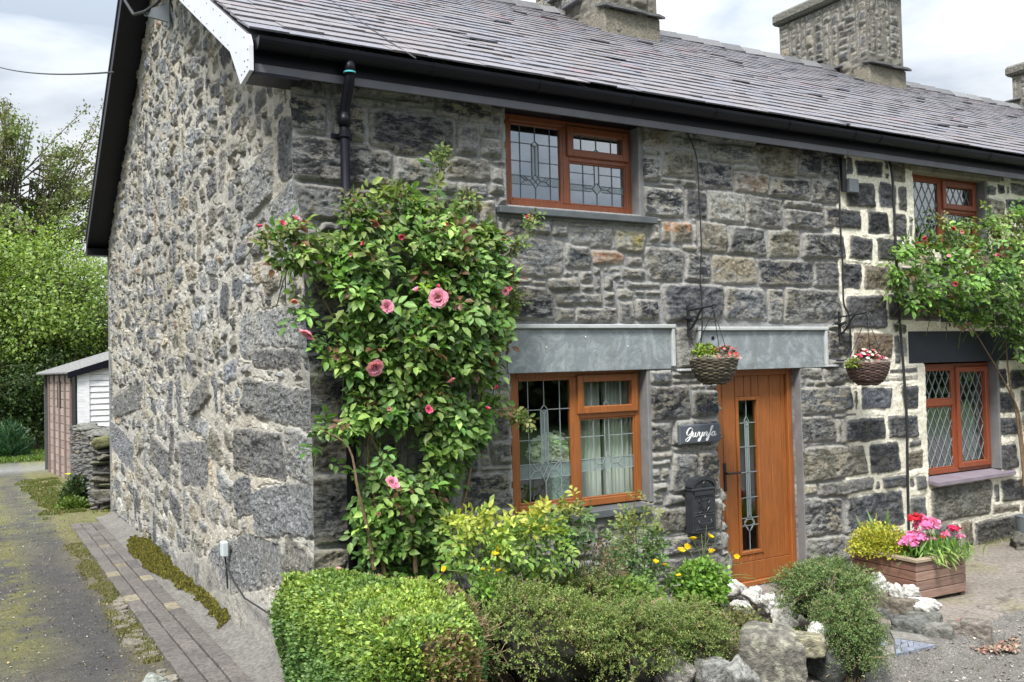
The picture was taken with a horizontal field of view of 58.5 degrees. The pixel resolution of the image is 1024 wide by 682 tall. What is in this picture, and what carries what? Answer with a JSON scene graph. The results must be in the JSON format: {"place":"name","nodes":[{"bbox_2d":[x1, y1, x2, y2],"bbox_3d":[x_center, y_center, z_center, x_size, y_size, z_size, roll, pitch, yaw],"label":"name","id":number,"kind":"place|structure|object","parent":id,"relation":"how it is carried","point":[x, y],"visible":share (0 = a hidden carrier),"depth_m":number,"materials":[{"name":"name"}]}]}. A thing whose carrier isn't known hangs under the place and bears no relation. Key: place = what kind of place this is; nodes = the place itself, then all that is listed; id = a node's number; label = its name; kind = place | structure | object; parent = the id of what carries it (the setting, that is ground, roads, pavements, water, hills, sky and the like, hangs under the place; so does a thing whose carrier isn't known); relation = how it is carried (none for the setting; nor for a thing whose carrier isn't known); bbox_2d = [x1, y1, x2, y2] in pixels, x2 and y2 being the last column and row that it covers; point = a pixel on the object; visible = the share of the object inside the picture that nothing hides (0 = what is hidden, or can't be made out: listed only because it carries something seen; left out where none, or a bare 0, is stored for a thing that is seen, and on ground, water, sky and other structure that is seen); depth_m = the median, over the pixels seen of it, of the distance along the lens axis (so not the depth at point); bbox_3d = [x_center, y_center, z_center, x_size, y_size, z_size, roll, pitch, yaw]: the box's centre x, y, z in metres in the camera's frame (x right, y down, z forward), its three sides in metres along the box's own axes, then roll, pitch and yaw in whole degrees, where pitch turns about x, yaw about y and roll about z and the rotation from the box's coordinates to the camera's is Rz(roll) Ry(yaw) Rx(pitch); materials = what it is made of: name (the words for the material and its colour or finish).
{"place":"outdoors","nodes":[
{"label":"outdoors","id":0,"kind":"place"},
{"bbox_2d":[0,447,44,463],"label":"grass","id":1,"kind":"structure","parent":0,"point":[38,454],"depth_m":25.99,"materials":[{"name":"green plant"}]},
{"bbox_2d":[0,426,1023,681],"bbox_3d":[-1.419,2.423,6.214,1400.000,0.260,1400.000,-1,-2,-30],"label":"ground","id":2,"kind":"structure","parent":0,"point":[948,654],"depth_m":7.72,"materials":[{"name":"gravel"}]},
{"bbox_2d":[0,414,34,457],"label":"fern","id":3,"kind":"object","parent":2,"relation":"on","point":[13,445],"visible":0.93,"depth_m":26.70,"materials":[{"name":"green plant"}]},
{"bbox_2d":[0,329,59,438],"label":"bush","id":4,"kind":"object","parent":2,"relation":"on","point":[7,374],"visible":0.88,"depth_m":28.19,"materials":[{"name":"green plant"}]},
{"bbox_2d":[0,193,102,441],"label":"tree","id":5,"kind":"object","parent":2,"relation":"on","point":[13,250],"visible":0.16,"depth_m":30.45,"materials":[{"name":"green plant"}]},
{"bbox_2d":[0,93,103,412],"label":"tree","id":6,"kind":"object","parent":2,"relation":"on","point":[65,193],"visible":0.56,"depth_m":34.60,"materials":[{"name":"green plant"}]},
{"bbox_2d":[0,296,106,448],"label":"bush","id":7,"kind":"object","parent":2,"relation":"on","point":[38,435],"visible":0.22,"depth_m":29.39,"materials":[{"name":"green plant"}]},
{"bbox_2d":[0,207,107,447],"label":"tree","id":8,"kind":"object","parent":2,"relation":"on","point":[62,305],"visible":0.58,"depth_m":29.95,"materials":[{"name":"green plant"}]},
{"bbox_2d":[14,477,110,531],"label":"grass verge","id":9,"kind":"object","parent":2,"relation":"on","point":[50,493],"depth_m":18.06,"materials":[{"name":"green plant"}]},
{"bbox_2d":[53,493,90,509],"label":"weed","id":10,"kind":"object","parent":2,"relation":"on","point":[70,502],"visible":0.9,"depth_m":15.89,"materials":[{"name":"green plant"}]},
{"bbox_2d":[36,351,109,479],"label":"garden shed","id":11,"kind":"structure","parent":2,"relation":"on","point":[76,392],"depth_m":20.78,"materials":[{"name":"white wood"}]},
{"bbox_2d":[71,376,76,470],"bbox_3d":[-9.655,1.988,20.195,0.030,2.450,0.400,0,-2,-36],"label":"corner post","id":12,"kind":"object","parent":11,"relation":"in","point":[73,379],"depth_m":20.11,"materials":[{"name":"wood"}]},
{"bbox_2d":[57,472,88,500],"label":"ivy","id":13,"kind":"object","parent":2,"relation":"on","point":[73,486],"visible":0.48,"depth_m":16.58,"materials":[{"name":"green plant"}]},
{"bbox_2d":[0,492,173,681],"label":"loose grit","id":14,"kind":"object","parent":2,"relation":"on","point":[52,594],"visible":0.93,"depth_m":9.25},
{"bbox_2d":[69,422,110,509],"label":"dry stone wall","id":15,"kind":"structure","parent":2,"relation":"on","point":[90,455],"depth_m":15.84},
{"bbox_2d":[63,542,164,663],"bbox_3d":[-4.324,2.558,9.554,0.343,0.125,6.326,-1,-2,-30],"label":"grass fringe","id":16,"kind":"object","parent":2,"relation":"on","point":[105,588],"depth_m":8.91,"materials":[{"name":"green plant"}]},
{"bbox_2d":[142,671,171,681],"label":"boulder","id":17,"kind":"object","parent":2,"relation":"on","point":[151,676],"visible":1,"depth_m":6.21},
{"bbox_2d":[71,512,283,681],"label":"paved path","id":18,"kind":"structure","parent":2,"relation":"on","point":[232,651],"depth_m":7.78,"materials":[{"name":"stone"}]},
{"bbox_2d":[126,534,230,628],"bbox_3d":[-3.837,2.501,9.897,0.650,0.316,6.400,-1,-2,-30],"label":"moss","id":19,"kind":"object","parent":18,"relation":"on","point":[149,554],"visible":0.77,"depth_m":9.84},
{"bbox_2d":[267,567,489,681],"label":"box hedge","id":20,"kind":"object","parent":2,"relation":"on","point":[332,624],"visible":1,"depth_m":5.08,"materials":[{"name":"green plant"}]},
{"bbox_2d":[426,578,501,681],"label":"wiry shrub","id":21,"kind":"object","parent":2,"relation":"on","point":[481,619],"visible":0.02,"depth_m":5.43,"materials":[{"name":"green plant"}]},
{"bbox_2d":[85,0,859,649],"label":"stone cottage","id":22,"kind":"structure","parent":2,"relation":"on","point":[227,126],"depth_m":7.96,"materials":[{"name":"stone"}]},
{"bbox_2d":[0,67,114,74],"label":"overhead wire","id":23,"kind":"object","parent":22,"relation":"attached to","point":[63,73],"visible":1,"depth_m":14.60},
{"bbox_2d":[124,0,170,29],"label":"wire bracket","id":24,"kind":"object","parent":22,"relation":"attached to","point":[162,13],"visible":1,"depth_m":10.06,"materials":[{"name":"grey metal"}]},
{"bbox_2d":[220,541,270,615],"bbox_3d":[-2.115,1.881,7.220,0.055,0.396,1.400,-1,-2,-30],"label":"junction box","id":25,"kind":"object","parent":22,"relation":"attached to","point":[224,549],"visible":0.96,"depth_m":7.75,"materials":[{"name":"grey plastic"}]},
{"bbox_2d":[331,0,416,58],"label":"roof cable","id":26,"kind":"object","parent":22,"relation":"attached to","point":[375,31],"visible":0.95,"depth_m":7.10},
{"bbox_2d":[245,139,546,581],"bbox_3d":[-0.601,0.153,6.277,2.236,3.281,0.770,-1,-2,-30],"label":"climbing rose","id":27,"kind":"object","parent":22,"relation":"attached to","point":[465,238],"visible":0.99,"depth_m":6.27,"materials":[{"name":"green plant"}]},
{"bbox_2d":[524,430,568,463],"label":"white flowers","id":28,"kind":"object","parent":22,"relation":"in","point":[534,447],"visible":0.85,"depth_m":7.55,"materials":[{"name":"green plant"}]},
{"bbox_2d":[504,113,631,213],"bbox_3d":[0.469,-1.450,7.624,1.275,0.755,0.092,-1,-2,-30],"label":"window","id":29,"kind":"structure","parent":22,"relation":"in","point":[567,155],"depth_m":7.60,"materials":[{"name":"brown wood"}]},
{"bbox_2d":[510,370,641,514],"bbox_3d":[0.541,0.806,7.572,1.290,1.130,0.092,-1,-2,-30],"label":"window","id":30,"kind":"structure","parent":22,"relation":"in","point":[577,411],"depth_m":7.55,"materials":[{"name":"brown wood"}]},
{"bbox_2d":[580,381,632,496],"bbox_3d":[0.815,0.873,7.906,0.550,1.700,0.085,-1,-2,-30],"label":"white curtain","id":31,"kind":"object","parent":22,"relation":"hanging from","point":[614,389],"visible":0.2,"depth_m":7.90,"materials":[{"name":"fabric"}]},
{"bbox_2d":[686,133,702,343],"bbox_3d":[1.606,-0.905,8.040,0.137,1.924,0.025,-1,-2,-16],"label":"wall cable","id":32,"kind":"object","parent":22,"relation":"attached to","point":[700,237],"depth_m":8.05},
{"bbox_2d":[679,304,714,337],"bbox_3d":[1.623,-0.179,7.841,0.233,0.290,0.341,-1,-2,-30],"label":"hanging bracket","id":33,"kind":"object","parent":22,"relation":"attached to","point":[688,318],"visible":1,"depth_m":7.94,"materials":[{"name":"black metal"}]},
{"bbox_2d":[688,309,739,384],"bbox_3d":[1.693,0.051,7.706,0.454,0.634,0.455,-1,-2,-30],"label":"hanging basket","id":34,"kind":"object","parent":33,"relation":"hanging from","point":[712,370],"visible":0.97,"depth_m":7.57,"materials":[{"name":"wicker"}]},
{"bbox_2d":[691,342,718,358],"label":"lime foliage plant","id":35,"kind":"object","parent":34,"relation":"on","point":[703,349],"visible":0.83,"depth_m":7.64,"materials":[{"name":"green plant"}]},
{"bbox_2d":[712,345,741,357],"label":"red bedding plant","id":36,"kind":"object","parent":34,"relation":"on","point":[724,351],"visible":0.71,"depth_m":7.64,"materials":[{"name":"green plant"}]},
{"bbox_2d":[677,423,719,444],"bbox_3d":[1.634,0.808,7.987,0.463,0.170,0.041,-1,-2,-30],"label":"name sign","id":37,"kind":"object","parent":22,"relation":"attached to","point":[697,433],"visible":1,"depth_m":7.96,"materials":[{"name":"stone"}]},
{"bbox_2d":[685,475,716,533],"bbox_3d":[1.641,1.409,7.930,0.284,0.478,0.113,-1,-2,-30],"label":"letter box","id":38,"kind":"object","parent":22,"relation":"attached to","point":[700,503],"visible":1,"depth_m":7.89,"materials":[{"name":"grey metal"}]},
{"bbox_2d":[694,510,714,530],"bbox_3d":[1.663,1.551,7.894,0.240,0.153,0.007,-1,-2,-30],"label":"door","id":39,"kind":"structure","parent":38,"relation":"in","point":[714,510],"depth_m":7.89,"materials":[{"name":"grey metal"}]},
{"bbox_2d":[714,368,796,586],"bbox_3d":[2.277,1.267,8.577,0.985,2.015,0.120,-1,-2,-30],"label":"door","id":40,"kind":"structure","parent":22,"relation":"in","point":[769,390],"depth_m":8.63,"materials":[{"name":"brown wood"}]},
{"bbox_2d":[834,154,851,361],"bbox_3d":[3.219,-0.831,8.982,0.213,2.061,0.058,-1,-2,-30],"label":"wall cable","id":41,"kind":"object","parent":22,"relation":"attached to","point":[845,308],"depth_m":8.98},
{"bbox_2d":[832,311,867,340],"bbox_3d":[3.291,-0.150,8.817,0.233,0.290,0.341,-1,-2,-30],"label":"hanging bracket","id":42,"kind":"object","parent":22,"relation":"attached to","point":[839,323],"visible":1,"depth_m":8.91,"materials":[{"name":"black metal"}]},
{"bbox_2d":[843,316,890,385],"bbox_3d":[3.371,0.091,8.693,0.455,0.664,0.450,-1,-2,-30],"label":"hanging basket","id":43,"kind":"object","parent":42,"relation":"hanging from","point":[876,373],"visible":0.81,"depth_m":8.54,"materials":[{"name":"wicker"}]},
{"bbox_2d":[842,356,863,368],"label":"trailing lime plant","id":44,"kind":"object","parent":43,"relation":"in","point":[848,362],"visible":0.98,"depth_m":8.57,"materials":[{"name":"green plant"}]},
{"bbox_2d":[851,348,887,361],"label":"pink bedding plant","id":45,"kind":"object","parent":43,"relation":"on","point":[864,356],"visible":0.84,"depth_m":8.60,"materials":[{"name":"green plant"}]},
{"bbox_3d":[0.437,1.439,7.759,1.280,0.040,0.320,-1,-2,-30],"label":"inner sill","id":46,"kind":"object","parent":22,"relation":"attached to","visible":0},
{"bbox_2d":[546,464,569,499],"bbox_3d":[0.387,1.226,7.623,0.180,0.380,0.120,-1,-2,-30],"label":"flower vase","id":47,"kind":"object","parent":46,"relation":"on","point":[553,486],"visible":0.46,"depth_m":7.57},
{"bbox_2d":[441,543,510,681],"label":"yellow poppy","id":48,"kind":"object","parent":2,"relation":"on","point":[485,589],"visible":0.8,"depth_m":5.85,"materials":[{"name":"green plant"}]},
{"bbox_2d":[431,495,531,681],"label":"rose bush","id":49,"kind":"object","parent":2,"relation":"on","point":[493,537],"visible":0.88,"depth_m":6.03,"materials":[{"name":"green plant"}]},
{"bbox_2d":[497,495,580,614],"bbox_3d":[0.175,1.677,6.354,0.609,1.230,0.621,-1,-2,1],"label":"rose bush","id":50,"kind":"object","parent":2,"relation":"on","point":[541,525],"visible":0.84,"depth_m":6.30,"materials":[{"name":"green plant"}]},
{"bbox_2d":[478,572,638,681],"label":"wiry shrub","id":51,"kind":"object","parent":2,"relation":"on","point":[529,646],"visible":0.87,"depth_m":5.57,"materials":[{"name":"green plant"}]},
{"bbox_2d":[541,485,598,586],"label":"rose bush","id":52,"kind":"object","parent":2,"relation":"on","point":[585,514],"visible":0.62,"depth_m":6.59,"materials":[{"name":"green plant"}]},
{"bbox_2d":[518,565,636,654],"bbox_3d":[0.482,1.957,6.550,1.002,0.673,0.764,-1,-2,-30],"label":"wiry shrub","id":53,"kind":"object","parent":2,"relation":"on","point":[588,584],"visible":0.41,"depth_m":6.46,"materials":[{"name":"green plant"}]},
{"bbox_2d":[564,529,630,632],"bbox_3d":[0.641,1.828,6.608,0.545,0.918,0.426,-1,-2,-30],"label":"weed plant","id":54,"kind":"object","parent":2,"relation":"on","point":[582,572],"visible":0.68,"depth_m":6.60,"materials":[{"name":"green plant"}]},
{"bbox_2d":[548,587,705,681],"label":"wiry shrub","id":55,"kind":"object","parent":2,"relation":"on","point":[646,651],"visible":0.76,"depth_m":5.71,"materials":[{"name":"green plant"}]},
{"bbox_2d":[592,573,667,622],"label":"feathery plant","id":56,"kind":"object","parent":2,"relation":"on","point":[643,583],"visible":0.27,"depth_m":6.55,"materials":[{"name":"green plant"}]},
{"bbox_2d":[601,488,672,603],"bbox_3d":[0.962,1.699,6.919,0.562,1.181,0.564,-2,-2,11],"label":"rose bush","id":57,"kind":"object","parent":2,"relation":"on","point":[651,550],"visible":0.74,"depth_m":6.89,"materials":[{"name":"green plant"}]},
{"bbox_2d":[652,645,696,681],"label":"garden rock","id":58,"kind":"object","parent":2,"relation":"on","point":[688,674],"visible":0.52,"depth_m":5.89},
{"bbox_2d":[636,585,736,669],"bbox_3d":[1.107,1.974,6.198,0.903,0.587,0.783,-1,-2,-30],"label":"wiry shrub","id":59,"kind":"object","parent":2,"relation":"on","point":[705,643],"visible":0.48,"depth_m":6.08,"materials":[{"name":"green plant"}]},
{"bbox_2d":[490,596,916,681],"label":"bed weeds","id":60,"kind":"object","parent":2,"relation":"on","point":[769,620],"visible":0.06,"depth_m":6.57,"materials":[{"name":"green plant"}]},
{"bbox_2d":[653,526,754,635],"bbox_3d":[1.479,1.848,7.044,1.098,0.864,0.492,-1,-2,-30],"label":"yellow poppy","id":61,"kind":"object","parent":2,"relation":"on","point":[701,576],"visible":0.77,"depth_m":6.97,"materials":[{"name":"green plant"}]},
{"bbox_2d":[694,656,730,681],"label":"garden rock","id":62,"kind":"object","parent":2,"relation":"on","point":[711,669],"visible":0.94,"depth_m":5.86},
{"bbox_2d":[699,626,739,661],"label":"weed plant","id":63,"kind":"object","parent":2,"relation":"on","point":[733,646],"visible":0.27,"depth_m":6.38,"materials":[{"name":"green plant"}]},
{"bbox_2d":[727,579,746,596],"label":"painted stone","id":64,"kind":"object","parent":2,"relation":"on","point":[737,587],"visible":0.75,"depth_m":7.90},
{"bbox_2d":[729,599,752,615],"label":"painted stone","id":65,"kind":"object","parent":2,"relation":"on","point":[740,602],"visible":0.57,"depth_m":7.40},
{"bbox_2d":[725,653,760,681],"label":"garden rock","id":66,"kind":"object","parent":2,"relation":"on","point":[738,669],"visible":0.91,"depth_m":5.84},
{"bbox_2d":[715,604,770,643],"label":"weed plant","id":67,"kind":"object","parent":2,"relation":"on","point":[739,620],"visible":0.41,"depth_m":6.80,"materials":[{"name":"green plant"}]},
{"bbox_2d":[741,585,762,605],"bbox_3d":[2.015,2.129,7.662,0.167,0.182,0.181,-2,-2,30],"label":"painted stone","id":68,"kind":"object","parent":2,"relation":"on","point":[751,595],"visible":0.81,"depth_m":7.61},
{"bbox_2d":[757,592,776,614],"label":"painted stone","id":69,"kind":"object","parent":2,"relation":"on","point":[763,601],"visible":0.8,"depth_m":7.42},
{"bbox_2d":[739,620,807,681],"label":"garden rock","id":70,"kind":"object","parent":2,"relation":"on","point":[771,652],"visible":0.86,"depth_m":5.89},
{"bbox_2d":[792,630,826,658],"bbox_3d":[1.886,1.968,5.966,0.310,0.135,0.230,-2,-2,17],"label":"garden rock","id":71,"kind":"object","parent":70,"relation":"on","point":[813,643],"visible":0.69,"depth_m":5.85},
{"bbox_2d":[807,621,832,644],"bbox_3d":[2.057,1.973,6.112,0.168,0.191,0.152,-2,-2,11],"label":"painted stone","id":72,"kind":"object","parent":71,"relation":"on","point":[813,626],"visible":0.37,"depth_m":6.10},
{"bbox_2d":[768,593,788,613],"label":"painted stone","id":73,"kind":"object","parent":2,"relation":"on","point":[771,606],"visible":0.26,"depth_m":7.21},
{"bbox_2d":[536,0,1023,565],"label":"stone cottage","id":74,"kind":"structure","parent":2,"relation":"on","point":[956,164],"depth_m":10.01,"materials":[{"name":"stone"}]},
{"bbox_2d":[840,158,858,193],"bbox_3d":[3.353,-1.640,9.084,0.200,0.340,0.060,-1,-2,-30],"label":"wall light sensor","id":75,"kind":"object","parent":74,"relation":"attached to","point":[850,185],"depth_m":9.06,"materials":[{"name":"grey plastic"}]},
{"bbox_2d":[888,161,909,530],"bbox_3d":[3.979,0.022,9.376,0.120,3.823,0.060,-1,-2,-5],"label":"wall cable","id":76,"kind":"object","parent":74,"relation":"attached to","point":[902,355],"depth_m":9.37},
{"bbox_2d":[912,174,977,251],"bbox_3d":[4.742,-1.402,10.124,1.265,0.820,0.092,-1,-2,-30],"label":"window","id":77,"kind":"structure","parent":74,"relation":"in","point":[940,184],"depth_m":10.13,"materials":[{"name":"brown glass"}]},
{"bbox_2d":[924,362,991,474],"bbox_3d":[4.882,0.843,10.113,1.260,1.195,0.092,-1,-2,-30],"label":"window","id":78,"kind":"structure","parent":74,"relation":"in","point":[953,402],"depth_m":10.10,"materials":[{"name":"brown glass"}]},
{"bbox_2d":[940,299,981,321],"bbox_3d":[4.876,-0.330,9.927,0.700,0.250,0.030,-1,-2,-30],"label":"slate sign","id":79,"kind":"object","parent":74,"relation":"attached to","point":[943,319],"visible":0.11,"depth_m":9.89,"materials":[{"name":"black stone"}]},
{"bbox_2d":[943,361,980,472],"bbox_3d":[5.113,0.783,10.391,0.600,1.500,0.050,-1,-2,-30],"label":"net curtain","id":80,"kind":"object","parent":74,"relation":"hanging from","point":[970,416],"visible":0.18,"depth_m":10.42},
{"bbox_2d":[770,611,798,627],"bbox_3d":[2.022,2.103,6.799,0.201,0.208,0.131,-1,-2,-2],"label":"painted stone","id":81,"kind":"object","parent":2,"relation":"on","point":[784,620],"visible":0.55,"depth_m":6.75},
{"bbox_2d":[806,640,846,681],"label":"garden rock","id":82,"kind":"object","parent":2,"relation":"on","point":[818,669],"visible":0.41,"depth_m":5.97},
{"bbox_2d":[764,551,896,681],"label":"trailing shrub","id":83,"kind":"object","parent":2,"relation":"on","point":[842,608],"visible":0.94,"depth_m":6.18,"materials":[{"name":"green plant"}]},
{"bbox_2d":[799,614,935,657],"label":"slate flags","id":84,"kind":"object","parent":2,"relation":"on","point":[921,641],"visible":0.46,"depth_m":6.65},
{"bbox_2d":[870,606,892,619],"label":"garden rock","id":85,"kind":"object","parent":2,"relation":"on","point":[887,613],"visible":0.29,"depth_m":7.27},
{"bbox_2d":[772,0,1023,131],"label":"stone cottage","id":86,"kind":"structure","parent":2,"relation":"on","point":[861,39],"depth_m":16.23,"materials":[{"name":"stone"}]},
{"bbox_2d":[890,614,930,635],"bbox_3d":[3.057,2.201,7.005,0.295,0.157,0.192,-2,-2,34],"label":"garden rock","id":87,"kind":"object","parent":2,"relation":"on","point":[909,624],"visible":0.58,"depth_m":6.96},
{"bbox_2d":[812,618,1023,681],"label":"road grit","id":88,"kind":"object","parent":2,"relation":"on","point":[978,669],"visible":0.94,"depth_m":6.40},
{"bbox_2d":[905,610,942,621],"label":"garden rock","id":89,"kind":"object","parent":2,"relation":"on","point":[932,616],"visible":0.49,"depth_m":7.08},
{"bbox_2d":[947,620,961,633],"bbox_3d":[3.380,2.208,6.944,0.141,0.150,0.121,-2,-2,25],"label":"concrete lump","id":90,"kind":"object","parent":2,"relation":"on","point":[956,625],"visible":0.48,"depth_m":6.90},
{"bbox_2d":[960,617,993,644],"bbox_3d":[3.507,2.191,6.913,0.231,0.171,0.189,-2,-2,26],"label":"concrete lump","id":91,"kind":"object","parent":2,"relation":"on","point":[981,628],"visible":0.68,"depth_m":6.84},
{"bbox_2d":[970,634,1021,654],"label":"leaf litter","id":92,"kind":"object","parent":2,"relation":"on","point":[1009,642],"visible":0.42,"depth_m":6.73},
{"bbox_2d":[1010,531,1023,550],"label":"garden rock","id":93,"kind":"object","parent":2,"relation":"on","point":[1017,541],"visible":0.73,"depth_m":9.77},
{"bbox_2d":[1015,514,1023,532],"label":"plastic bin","id":94,"kind":"object","parent":93,"relation":"on","point":[1019,519],"visible":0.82,"depth_m":9.88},
{"bbox_2d":[0,0,1023,350],"label":"sky","id":95,"kind":"structure","parent":0,"point":[963,46],"materials":[{"name":"white"}]},
{"bbox_2d":[761,538,1023,624],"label":"stone pavement","id":96,"kind":"structure","parent":0,"point":[994,581],"depth_m":8.16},
{"bbox_2d":[874,593,921,614],"bbox_3d":[3.103,2.129,7.322,0.352,0.179,0.232,-3,-2,36],"label":"garden rock","id":97,"kind":"object","parent":96,"relation":"on","point":[899,605],"visible":0.5,"depth_m":7.24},
{"bbox_2d":[887,583,904,597],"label":"painted stone","id":98,"kind":"object","parent":97,"relation":"on","point":[897,589],"visible":0.84,"depth_m":7.30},
{"bbox_2d":[902,584,919,596],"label":"painted stone","id":99,"kind":"object","parent":97,"relation":"on","point":[911,590],"visible":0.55,"depth_m":7.30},
{"bbox_2d":[850,546,965,597],"bbox_3d":[3.507,2.026,8.106,0.660,0.372,0.730,-1,-2,-27],"label":"wooden planter","id":100,"kind":"object","parent":96,"relation":"on","point":[923,574],"visible":0.64,"depth_m":7.82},
{"bbox_2d":[855,509,891,544],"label":"strap leaf plant","id":101,"kind":"object","parent":100,"relation":"in","point":[887,518],"visible":0.2,"depth_m":8.21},
{"bbox_2d":[843,519,908,559],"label":"golden shrub","id":102,"kind":"object","parent":100,"relation":"on","point":[876,538],"visible":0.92,"depth_m":8.02,"materials":[{"name":"yellow plant"}]},
{"bbox_2d":[883,512,985,569],"bbox_3d":[3.675,1.756,8.018,1.029,0.536,0.812,-1,-2,-30],"label":"pink dianthus","id":103,"kind":"object","parent":100,"relation":"in","point":[918,543],"visible":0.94,"depth_m":7.92,"materials":[{"name":"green plant"}]},
{"bbox_2d":[908,597,941,611],"bbox_3d":[3.247,2.094,7.225,0.222,0.139,0.236,-1,-2,-30],"label":"painted stone","id":104,"kind":"object","parent":96,"relation":"on","point":[924,604],"visible":0.77,"depth_m":7.16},
{"bbox_2d":[922,621,955,639],"bbox_3d":[3.198,2.204,6.889,0.262,0.158,0.166,-3,-2,36],"label":"garden rock","id":105,"kind":"object","parent":96,"relation":"on","point":[942,630],"visible":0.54,"depth_m":6.83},
{"bbox_2d":[877,197,1023,485],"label":"climbing rose","id":106,"kind":"object","parent":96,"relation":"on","point":[1009,270],"visible":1,"depth_m":9.59,"materials":[{"name":"green plant"}]},
{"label":"garden rock","id":107,"kind":"object","parent":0,"visible":0},
{"bbox_2d":[868,572,886,591],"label":"painted stone","id":108,"kind":"object","parent":107,"relation":"on","point":[882,579],"visible":0.23,"depth_m":7.52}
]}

